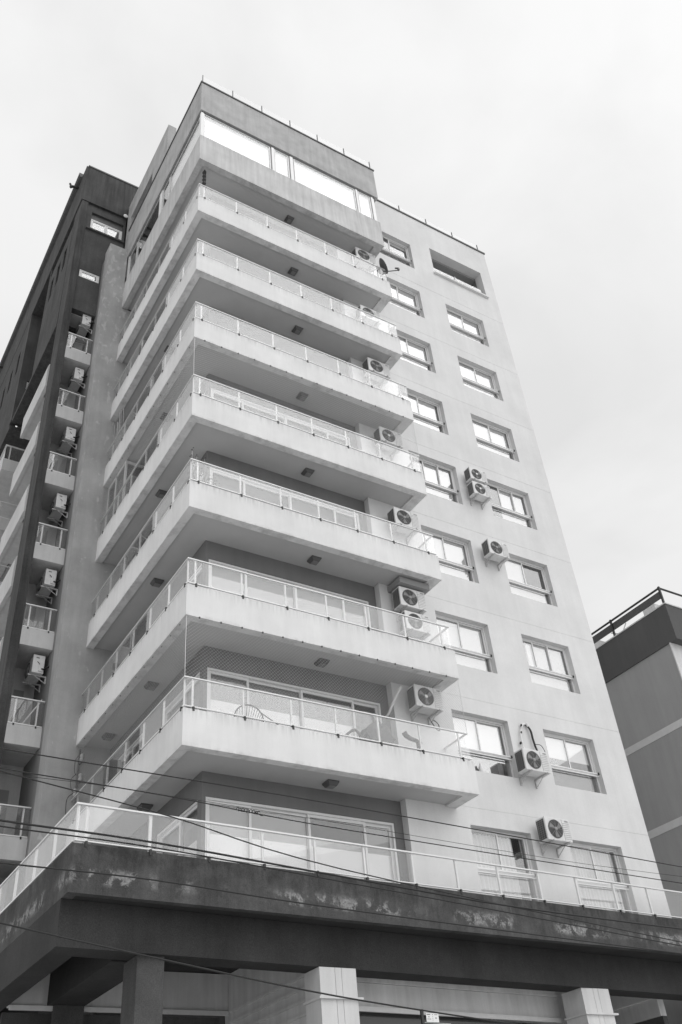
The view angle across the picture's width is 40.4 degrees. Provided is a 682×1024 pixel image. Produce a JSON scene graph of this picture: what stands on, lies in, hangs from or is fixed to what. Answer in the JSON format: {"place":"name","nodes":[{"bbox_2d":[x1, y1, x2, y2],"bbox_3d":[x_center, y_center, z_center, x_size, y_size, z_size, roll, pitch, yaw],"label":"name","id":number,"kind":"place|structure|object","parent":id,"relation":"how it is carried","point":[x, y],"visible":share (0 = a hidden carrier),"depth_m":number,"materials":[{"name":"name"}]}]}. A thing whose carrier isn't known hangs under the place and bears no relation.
{"place":"outdoors","nodes":[
{"label":"outdoors","id":0,"kind":"place"},
{"bbox_2d":[0,922,514,1023],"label":"overhead cable","id":1,"kind":"object","parent":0,"point":[63,937],"visible":1,"depth_m":9.97,"materials":[{"name":"black rubber"}]},
{"bbox_2d":[0,819,681,929],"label":"overhead cable","id":2,"kind":"object","parent":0,"point":[134,839],"visible":1,"depth_m":11.12,"materials":[{"name":"black rubber"}]},
{"bbox_2d":[0,862,681,953],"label":"overhead cable","id":3,"kind":"object","parent":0,"point":[320,905],"visible":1,"depth_m":10.88,"materials":[{"name":"black rubber"}]},
{"bbox_2d":[0,825,681,945],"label":"overhead cable","id":4,"kind":"object","parent":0,"point":[321,878],"visible":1,"depth_m":11.10,"materials":[{"name":"black rubber"}]},
{"bbox_2d":[0,770,681,942],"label":"overhead cable","id":5,"kind":"object","parent":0,"point":[314,861],"visible":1,"depth_m":11.16,"materials":[{"name":"black rubber"}]},
{"bbox_2d":[0,748,681,866],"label":"overhead cable","id":6,"kind":"object","parent":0,"point":[320,801],"visible":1,"depth_m":11.69,"materials":[{"name":"black rubber"}]},
{"bbox_2d":[0,768,681,883],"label":"overhead cable","id":7,"kind":"object","parent":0,"point":[318,824],"visible":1,"depth_m":11.52,"materials":[{"name":"black rubber"}]},
{"bbox_2d":[236,807,264,815],"bbox_3d":[-1.087,3.620,11.168,0.387,0.084,0.056,17,-44,-27],"label":"tie wire","id":8,"kind":"object","parent":7,"relation":"attached to","point":[249,811],"visible":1,"depth_m":11.17,"materials":[{"name":"black metal"}]},
{"bbox_2d":[0,0,681,641],"label":"sky","id":9,"kind":"structure","parent":0,"point":[545,136],"materials":[{"name":"white"}]},
{"bbox_2d":[3,773,681,876],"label":"overhead cable","id":10,"kind":"object","parent":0,"point":[347,824],"visible":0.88,"depth_m":11.93,"materials":[{"name":"black rubber"}]},
{"bbox_2d":[591,586,681,1023],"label":"neighbour building","id":11,"kind":"structure","parent":0,"point":[640,660],"depth_m":28.67,"materials":[{"name":"grey concrete"}]},
{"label":"pavement","id":12,"kind":"structure","parent":0,"visible":0},
{"bbox_2d":[0,165,138,911],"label":"dark building","id":13,"kind":"structure","parent":12,"relation":"on","point":[44,355],"depth_m":31.87,"materials":[{"name":"grey concrete"}]},
{"bbox_2d":[0,344,74,833],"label":"balcony railing","id":14,"kind":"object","parent":13,"relation":"in","point":[4,794],"depth_m":25.10,"materials":[{"name":"grey metal"}]},
{"bbox_2d":[79,269,98,282],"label":"window","id":15,"kind":"structure","parent":13,"relation":"in","point":[81,271],"depth_m":34.69,"materials":[{"name":"white metal"}]},
{"bbox_2d":[90,219,121,239],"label":"window","id":16,"kind":"structure","parent":13,"relation":"in","point":[106,228],"depth_m":36.98,"materials":[{"name":"white metal"}]},
{"bbox_2d":[0,75,681,1023],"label":"apartment tower","id":17,"kind":"structure","parent":12,"relation":"on","point":[510,647],"depth_m":22.40,"materials":[{"name":"grey"}]},
{"bbox_2d":[22,700,41,723],"bbox_3d":[-8.110,5.337,23.825,0.795,1.367,0.040,27,-49,-34],"label":"leaning pole","id":18,"kind":"object","parent":17,"relation":"attached to","point":[30,714],"visible":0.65,"depth_m":23.95,"materials":[{"name":"white metal"}]},
{"bbox_2d":[22,654,48,691],"bbox_3d":[-8.194,4.335,24.843,0.500,0.750,0.841,17,-44,-27],"label":"air conditioner","id":19,"kind":"object","parent":17,"relation":"attached to","point":[34,670],"visible":1,"depth_m":24.72,"materials":[{"name":"metal"}]},
{"bbox_2d":[35,569,60,604],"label":"air conditioner","id":20,"kind":"object","parent":17,"relation":"attached to","point":[46,583],"visible":1,"depth_m":26.45,"materials":[{"name":"metal"}]},
{"bbox_2d":[47,493,70,526],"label":"air conditioner","id":21,"kind":"object","parent":17,"relation":"attached to","point":[58,505],"visible":1,"depth_m":28.18,"materials":[{"name":"metal"}]},
{"bbox_2d":[57,427,79,456],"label":"air conditioner","id":22,"kind":"object","parent":17,"relation":"attached to","point":[67,440],"visible":1,"depth_m":29.91,"materials":[{"name":"metal"}]},
{"bbox_2d":[65,750,84,820],"bbox_3d":[-6.371,6.519,22.238,0.310,1.851,0.217,54,-66,-48],"label":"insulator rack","id":23,"kind":"object","parent":17,"relation":"attached to","point":[79,763],"visible":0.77,"depth_m":22.38,"materials":[{"name":"grey metal"}]},
{"bbox_2d":[66,367,87,396],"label":"air conditioner","id":24,"kind":"object","parent":17,"relation":"attached to","point":[75,380],"visible":0.98,"depth_m":31.63,"materials":[{"name":"metal"}]},
{"bbox_2d":[75,314,93,342],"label":"air conditioner","id":25,"kind":"object","parent":17,"relation":"attached to","point":[83,326],"visible":0.97,"depth_m":33.34,"materials":[{"name":"metal"}]},
{"bbox_2d":[101,733,114,740],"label":"ceiling light","id":26,"kind":"object","parent":17,"relation":"attached to","point":[106,737],"visible":0.81,"depth_m":22.62,"materials":[{"name":"grey"}]},
{"bbox_2d":[106,461,143,525],"bbox_3d":[-6.311,-0.023,27.064,0.680,2.560,1.460,17,-44,-27],"label":"glazed enclosure","id":27,"kind":"object","parent":17,"relation":"on","point":[124,481],"visible":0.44,"depth_m":27.33,"materials":[{"name":"white metal"}]},
{"bbox_2d":[117,733,142,772],"bbox_3d":[-4.865,6.424,21.491,0.135,2.154,1.800,17,-44,-27],"label":"sliding door","id":28,"kind":"structure","parent":17,"relation":"in","point":[131,750],"depth_m":22.20,"materials":[{"name":"glass"}]},
{"bbox_2d":[137,803,152,811],"bbox_3d":[-4.051,6.126,19.122,0.260,0.111,0.260,17,-44,-27],"label":"ceiling light","id":29,"kind":"object","parent":17,"relation":"attached to","point":[146,806],"visible":0.66,"depth_m":19.06,"materials":[{"name":"grey"}]},
{"bbox_2d":[144,681,158,690],"bbox_3d":[-4.269,3.934,20.851,0.260,0.111,0.260,17,-44,-27],"label":"ceiling light","id":30,"kind":"object","parent":17,"relation":"attached to","point":[151,686],"visible":0.85,"depth_m":20.79,"materials":[{"name":"grey"}]},
{"bbox_2d":[150,578,163,587],"bbox_3d":[-4.487,1.742,22.580,0.260,0.111,0.260,17,-44,-27],"label":"ceiling light","id":31,"kind":"object","parent":17,"relation":"attached to","point":[155,582],"visible":1,"depth_m":22.52,"materials":[{"name":"grey"}]},
{"bbox_2d":[155,489,166,498],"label":"ceiling light","id":32,"kind":"object","parent":17,"relation":"attached to","point":[160,493],"visible":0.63,"depth_m":24.25,"materials":[{"name":"grey"}]},
{"bbox_2d":[160,412,171,421],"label":"ceiling light","id":33,"kind":"object","parent":17,"relation":"attached to","point":[168,419],"visible":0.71,"depth_m":25.99,"materials":[{"name":"grey"}]},
{"bbox_2d":[164,345,174,354],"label":"ceiling light","id":34,"kind":"object","parent":17,"relation":"attached to","point":[171,350],"visible":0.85,"depth_m":27.72,"materials":[{"name":"grey"}]},
{"bbox_2d":[156,802,196,857],"bbox_3d":[-3.110,6.946,17.839,0.135,2.154,2.150,17,-44,-27],"label":"sliding door","id":35,"kind":"structure","parent":17,"relation":"in","point":[187,836],"depth_m":18.27,"materials":[{"name":"white glass"}]},
{"bbox_2d":[162,672,199,723],"bbox_3d":[-3.328,4.754,19.568,0.135,2.154,2.150,17,-44,-27],"label":"sliding door","id":36,"kind":"structure","parent":17,"relation":"in","point":[179,697],"depth_m":20.11,"materials":[{"name":"white metal"}]},
{"bbox_2d":[189,564,201,586],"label":"sliding door","id":37,"kind":"structure","parent":17,"relation":"in","point":[199,570],"depth_m":21.53,"materials":[{"name":"glass"}]},
{"bbox_2d":[188,447,219,486],"bbox_3d":[-3.193,-0.647,21.608,0.849,1.915,0.410,17,-44,-27],"label":"trailing plant","id":38,"kind":"object","parent":17,"relation":"on","point":[213,483],"visible":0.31,"depth_m":21.72,"materials":[{"name":"grey plant"}]},
{"bbox_2d":[202,170,205,185],"bbox_3d":[-4.296,-10.509,29.102,0.129,0.900,0.129,17,-44,-27],"label":"hanging chain","id":39,"kind":"object","parent":17,"relation":"hanging from","point":[204,177],"visible":1,"depth_m":29.05,"materials":[{"name":"black metal"}]},
{"bbox_2d":[234,704,278,724],"bbox_3d":[-1.677,4.368,18.525,1.045,1.232,0.439,17,-44,-27],"label":"wire chair","id":40,"kind":"object","parent":17,"relation":"on","point":[262,714],"visible":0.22,"depth_m":18.83,"materials":[{"name":"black metal"}]},
{"bbox_2d":[101,338,418,519],"bbox_3d":[-3.025,-2.594,25.258,9.550,1.386,4.793,-11,-38,7],"label":"safety net","id":41,"kind":"object","parent":17,"relation":"hanging from","point":[253,394],"visible":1,"depth_m":25.05,"materials":[{"name":"grey fabric"}]},
{"bbox_2d":[72,615,466,797],"bbox_3d":[-2.370,3.981,20.071,9.550,1.386,4.793,-11,-38,7],"label":"safety net","id":42,"kind":"object","parent":17,"relation":"hanging from","point":[83,749],"visible":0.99,"depth_m":19.82,"materials":[{"name":"grey fabric"}]},
{"bbox_2d":[211,388,350,446],"bbox_3d":[-1.564,-1.846,25.027,4.370,2.154,0.135,17,-44,-27],"label":"sliding door","id":43,"kind":"structure","parent":17,"relation":"in","point":[246,405],"depth_m":25.58,"materials":[{"name":"grey glass"}]},
{"bbox_2d":[210,467,359,529],"bbox_3d":[-1.346,0.346,23.299,4.370,2.154,0.135,17,-44,-27],"label":"sliding door","id":44,"kind":"structure","parent":17,"relation":"in","point":[251,488],"depth_m":23.82,"materials":[{"name":"white glass"}]},
{"bbox_2d":[284,215,293,223],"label":"ceiling light","id":45,"kind":"object","parent":17,"relation":"attached to","point":[289,219],"visible":1,"depth_m":30.95,"materials":[{"name":"grey"}]},
{"bbox_2d":[208,559,371,629],"bbox_3d":[-1.128,2.537,21.570,4.370,2.154,0.135,17,-44,-27],"label":"sliding door","id":46,"kind":"structure","parent":17,"relation":"in","point":[219,578],"depth_m":22.00,"materials":[{"name":"white glass"}]},
{"bbox_2d":[287,267,298,275],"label":"ceiling light","id":47,"kind":"object","parent":17,"relation":"attached to","point":[292,271],"visible":1,"depth_m":29.23,"materials":[{"name":"grey"}]},
{"bbox_2d":[207,667,381,738],"bbox_3d":[-0.910,4.729,19.841,4.370,2.154,0.135,17,-44,-27],"label":"sliding door","id":48,"kind":"structure","parent":17,"relation":"in","point":[222,698],"depth_m":20.08,"materials":[{"name":"grey glass"}]},
{"bbox_2d":[291,325,302,334],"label":"ceiling light","id":49,"kind":"object","parent":17,"relation":"attached to","point":[297,330],"visible":1,"depth_m":27.49,"materials":[{"name":"grey"}]},
{"bbox_2d":[296,391,308,401],"bbox_3d":[-1.079,-3.196,25.818,0.260,0.111,0.260,17,-44,-27],"label":"ceiling light","id":50,"kind":"object","parent":17,"relation":"attached to","point":[302,398],"visible":0.85,"depth_m":25.77,"materials":[{"name":"grey"}]},
{"bbox_2d":[205,797,400,883],"bbox_3d":[-0.692,6.921,18.112,4.370,2.154,0.135,17,-44,-27],"label":"sliding door","id":51,"kind":"structure","parent":17,"relation":"in","point":[379,863],"depth_m":18.38,"materials":[{"name":"white glass"}]},
{"bbox_2d":[301,468,314,476],"bbox_3d":[-0.861,-1.005,24.089,0.260,0.111,0.260,17,-44,-27],"label":"ceiling light","id":52,"kind":"object","parent":17,"relation":"attached to","point":[307,472],"visible":1,"depth_m":24.03,"materials":[{"name":"grey"}]},
{"bbox_2d":[307,555,321,564],"bbox_3d":[-0.643,1.187,22.360,0.260,0.111,0.260,17,-44,-27],"label":"ceiling light","id":53,"kind":"object","parent":17,"relation":"attached to","point":[313,560],"visible":1,"depth_m":22.31,"materials":[{"name":"grey metal"}]},
{"bbox_2d":[314,658,329,667],"bbox_3d":[-0.425,3.379,20.632,0.260,0.111,0.260,17,-44,-27],"label":"ceiling light","id":54,"kind":"object","parent":17,"relation":"attached to","point":[319,660],"visible":0.78,"depth_m":20.57,"materials":[{"name":"grey"}]},
{"bbox_2d":[322,779,338,788],"bbox_3d":[-0.207,5.570,18.903,0.260,0.111,0.260,17,-44,-27],"label":"ceiling light","id":55,"kind":"object","parent":17,"relation":"attached to","point":[330,784],"visible":1,"depth_m":18.84,"materials":[{"name":"grey"}]},
{"bbox_2d":[351,247,375,272],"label":"air conditioner","id":56,"kind":"object","parent":17,"relation":"attached to","point":[362,254],"visible":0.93,"depth_m":31.80,"materials":[{"name":"metal"}]},
{"bbox_2d":[355,305,380,328],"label":"air conditioner","id":57,"kind":"object","parent":17,"relation":"attached to","point":[370,320],"visible":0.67,"depth_m":29.84,"materials":[{"name":"metal"}]},
{"bbox_2d":[345,720,394,745],"bbox_3d":[0.583,5.066,19.755,1.256,1.294,0.424,17,-44,-27],"label":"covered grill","id":58,"kind":"object","parent":17,"relation":"on","point":[370,732],"visible":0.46,"depth_m":19.90,"materials":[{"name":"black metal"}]},
{"bbox_2d":[362,357,390,388],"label":"air conditioner","id":59,"kind":"object","parent":17,"relation":"attached to","point":[375,366],"visible":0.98,"depth_m":28.26,"materials":[{"name":"metal"}]},
{"bbox_2d":[369,258,399,276],"bbox_3d":[1.428,-8.135,31.186,0.978,1.084,0.504,8,-40,-17],"label":"satellite dish","id":60,"kind":"object","parent":17,"relation":"attached to","point":[382,264],"visible":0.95,"depth_m":31.16,"materials":[{"name":"grey metal"}]},
{"bbox_2d":[374,426,402,460],"bbox_3d":[1.383,-1.953,26.653,0.858,0.765,0.510,17,-44,-27],"label":"air conditioner","id":61,"kind":"object","parent":17,"relation":"attached to","point":[390,442],"visible":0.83,"depth_m":26.55,"materials":[{"name":"metal"}]},
{"bbox_2d":[386,686,401,716],"bbox_3d":[1.196,4.351,21.207,0.539,0.646,0.075,-26,-42,24],"label":"insulated pipe","id":62,"kind":"object","parent":17,"relation":"attached to","point":[393,702],"visible":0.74,"depth_m":21.17,"materials":[{"name":"white"}]},
{"bbox_2d":[381,236,411,266],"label":"window","id":63,"kind":"structure","parent":17,"relation":"in","point":[393,243],"depth_m":34.69,"materials":[{"name":"white metal"}]},
{"bbox_2d":[387,507,419,544],"bbox_3d":[1.703,0.383,24.869,0.883,0.788,0.525,17,-44,-27],"label":"air conditioner","id":64,"kind":"object","parent":17,"relation":"attached to","point":[402,517],"visible":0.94,"depth_m":24.76,"materials":[{"name":"metal"}]},
{"bbox_2d":[389,282,421,315],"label":"window","id":65,"kind":"structure","parent":17,"relation":"in","point":[402,298],"depth_m":32.92,"materials":[{"name":"white glass"}]},
{"bbox_2d":[387,576,429,594],"bbox_3d":[1.709,1.946,23.478,0.920,0.160,0.547,17,-44,-27],"label":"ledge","id":66,"kind":"object","parent":17,"relation":"attached to","point":[408,584],"visible":0.71,"depth_m":23.30,"materials":[{"name":"grey concrete"}]},
{"bbox_2d":[392,586,426,621],"bbox_3d":[1.733,2.367,23.174,0.874,0.780,0.520,17,-44,-27],"label":"air conditioner","id":67,"kind":"object","parent":17,"relation":"attached to","point":[407,599],"visible":0.98,"depth_m":23.04,"materials":[{"name":"metal"}]},
{"bbox_2d":[388,330,432,371],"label":"window","id":68,"kind":"structure","parent":17,"relation":"in","point":[413,352],"depth_m":31.18,"materials":[{"name":"white glass"}]},
{"bbox_2d":[402,731,419,750],"bbox_3d":[1.629,5.412,20.291,0.650,1.253,0.120,17,-44,-27],"label":"pipe","id":69,"kind":"object","parent":17,"relation":"on","point":[405,734],"visible":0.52,"depth_m":20.52,"materials":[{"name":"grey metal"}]},
{"bbox_2d":[398,610,430,641],"bbox_3d":[1.834,2.901,22.813,0.824,0.735,0.490,17,-44,-27],"label":"air conditioner","id":70,"kind":"object","parent":17,"relation":"attached to","point":[420,630],"visible":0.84,"depth_m":22.70,"materials":[{"name":"metal"}]},
{"bbox_2d":[398,389,444,433],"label":"window","id":71,"kind":"structure","parent":17,"relation":"in","point":[424,413],"depth_m":29.43,"materials":[{"name":"white glass"}]},
{"bbox_2d":[406,684,443,725],"bbox_3d":[1.977,4.501,21.519,0.866,0.772,0.515,17,-44,-27],"label":"air conditioner","id":72,"kind":"object","parent":17,"relation":"attached to","point":[425,699],"visible":0.81,"depth_m":21.40,"materials":[{"name":"metal"}]},
{"bbox_2d":[409,454,458,502],"bbox_3d":[2.715,-0.943,27.457,1.744,1.474,0.168,17,-44,-27],"label":"window","id":73,"kind":"structure","parent":17,"relation":"in","point":[437,482],"depth_m":27.67,"materials":[{"name":"white glass"}]},
{"bbox_2d":[359,1014,531,1023],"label":"shop window","id":74,"kind":"structure","parent":17,"relation":"in","point":[364,1018],"depth_m":17.86,"materials":[{"name":"grey glass"}]},
{"bbox_2d":[421,529,474,581],"bbox_3d":[2.933,1.249,25.728,1.744,1.474,0.168,17,-44,-27],"label":"window","id":75,"kind":"structure","parent":17,"relation":"in","point":[450,552],"depth_m":25.92,"materials":[{"name":"white glass"}]},
{"bbox_2d":[436,615,492,672],"bbox_3d":[3.151,3.440,23.999,1.744,1.474,0.168,17,-44,-27],"label":"window","id":76,"kind":"structure","parent":17,"relation":"in","point":[465,639],"depth_m":24.18,"materials":[{"name":"white glass"}]},
{"bbox_2d":[446,308,485,344],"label":"window","id":77,"kind":"structure","parent":17,"relation":"in","point":[460,324],"depth_m":34.14,"materials":[{"name":"white glass"}]},
{"bbox_2d":[464,467,487,489],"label":"air conditioner","id":78,"kind":"object","parent":17,"relation":"attached to","point":[474,474],"visible":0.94,"depth_m":27.89,"materials":[{"name":"metal"}]},
{"bbox_2d":[458,360,499,399],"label":"window","id":79,"kind":"structure","parent":17,"relation":"in","point":[477,379],"depth_m":32.40,"materials":[{"name":"white glass"}]},
{"bbox_2d":[467,481,491,509],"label":"air conditioner","id":80,"kind":"object","parent":17,"relation":"attached to","point":[479,492],"visible":1,"depth_m":27.55,"materials":[{"name":"metal"}]},
{"bbox_2d":[478,763,483,771],"bbox_3d":[3.296,6.035,21.779,0.130,0.250,0.127,17,-44,-27],"label":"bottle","id":81,"kind":"object","parent":17,"relation":"on","point":[481,768],"visible":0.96,"depth_m":21.74,"materials":[{"name":"white plastic"}]},
{"bbox_2d":[452,713,513,776],"bbox_3d":[3.369,5.632,22.271,1.744,1.474,0.168,17,-44,-27],"label":"window","id":82,"kind":"structure","parent":17,"relation":"in","point":[482,743],"depth_m":22.43,"materials":[{"name":"white glass"}]},
{"bbox_2d":[472,418,514,459],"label":"window","id":83,"kind":"structure","parent":17,"relation":"in","point":[488,437],"depth_m":30.66,"materials":[{"name":"white glass"}]},
{"bbox_2d":[481,538,509,570],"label":"air conditioner","id":84,"kind":"object","parent":17,"relation":"attached to","point":[496,551],"visible":1,"depth_m":26.23,"materials":[{"name":"metal"}]},
{"bbox_2d":[471,828,538,900],"bbox_3d":[3.589,8.169,20.332,1.744,2.274,0.283,17,-44,-27],"label":"window","id":85,"kind":"structure","parent":17,"relation":"in","point":[509,877],"depth_m":20.68,"materials":[{"name":"white glass"}]},
{"bbox_2d":[487,483,532,528],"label":"window","id":86,"kind":"structure","parent":17,"relation":"in","point":[510,506],"depth_m":28.94,"materials":[{"name":"white glass"}]},
{"bbox_2d":[505,557,552,604],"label":"window","id":87,"kind":"structure","parent":17,"relation":"in","point":[525,579],"depth_m":27.18,"materials":[{"name":"white glass"}]},
{"bbox_2d":[519,722,544,750],"bbox_3d":[4.711,5.638,22.930,0.768,0.959,0.223,17,-44,-27],"label":"hose loop","id":88,"kind":"object","parent":17,"relation":"attached to","point":[530,730],"visible":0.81,"depth_m":23.00,"materials":[{"name":"white plastic"}]},
{"bbox_2d":[514,748,550,788],"bbox_3d":[4.617,6.147,22.203,0.858,0.765,0.510,17,-44,-27],"label":"air conditioner","id":89,"kind":"object","parent":17,"relation":"attached to","point":[532,763],"visible":1,"depth_m":22.09,"materials":[{"name":"metal"}]},
{"bbox_2d":[522,638,575,692],"bbox_3d":[5.628,4.221,25.301,1.734,1.474,0.168,17,-44,-27],"label":"window","id":90,"kind":"structure","parent":17,"relation":"in","point":[546,665],"depth_m":25.43,"materials":[{"name":"white glass"}]},
{"bbox_2d":[535,816,572,857],"bbox_3d":[4.928,7.479,21.303,0.841,0.750,0.500,17,-44,-27],"label":"air conditioner","id":91,"kind":"object","parent":17,"relation":"attached to","point":[553,830],"visible":1,"depth_m":21.19,"materials":[{"name":"metal"}]},
{"bbox_2d":[543,732,601,792],"bbox_3d":[5.846,6.413,23.573,1.734,1.474,0.168,17,-44,-27],"label":"window","id":92,"kind":"structure","parent":17,"relation":"in","point":[569,750],"depth_m":23.70,"materials":[{"name":"white glass"}]},
{"bbox_2d":[569,843,632,912],"bbox_3d":[6.066,8.949,21.633,1.734,2.274,0.281,17,-44,-27],"label":"window","id":93,"kind":"structure","parent":17,"relation":"in","point":[593,893],"depth_m":22.00,"materials":[{"name":"white glass"}]},
{"bbox_2d":[420,1011,447,1023],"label":"street notice","id":94,"kind":"object","parent":12,"relation":"on","point":[431,1017],"visible":0.93,"depth_m":16.39,"materials":[{"name":"white metal"}]}
]}

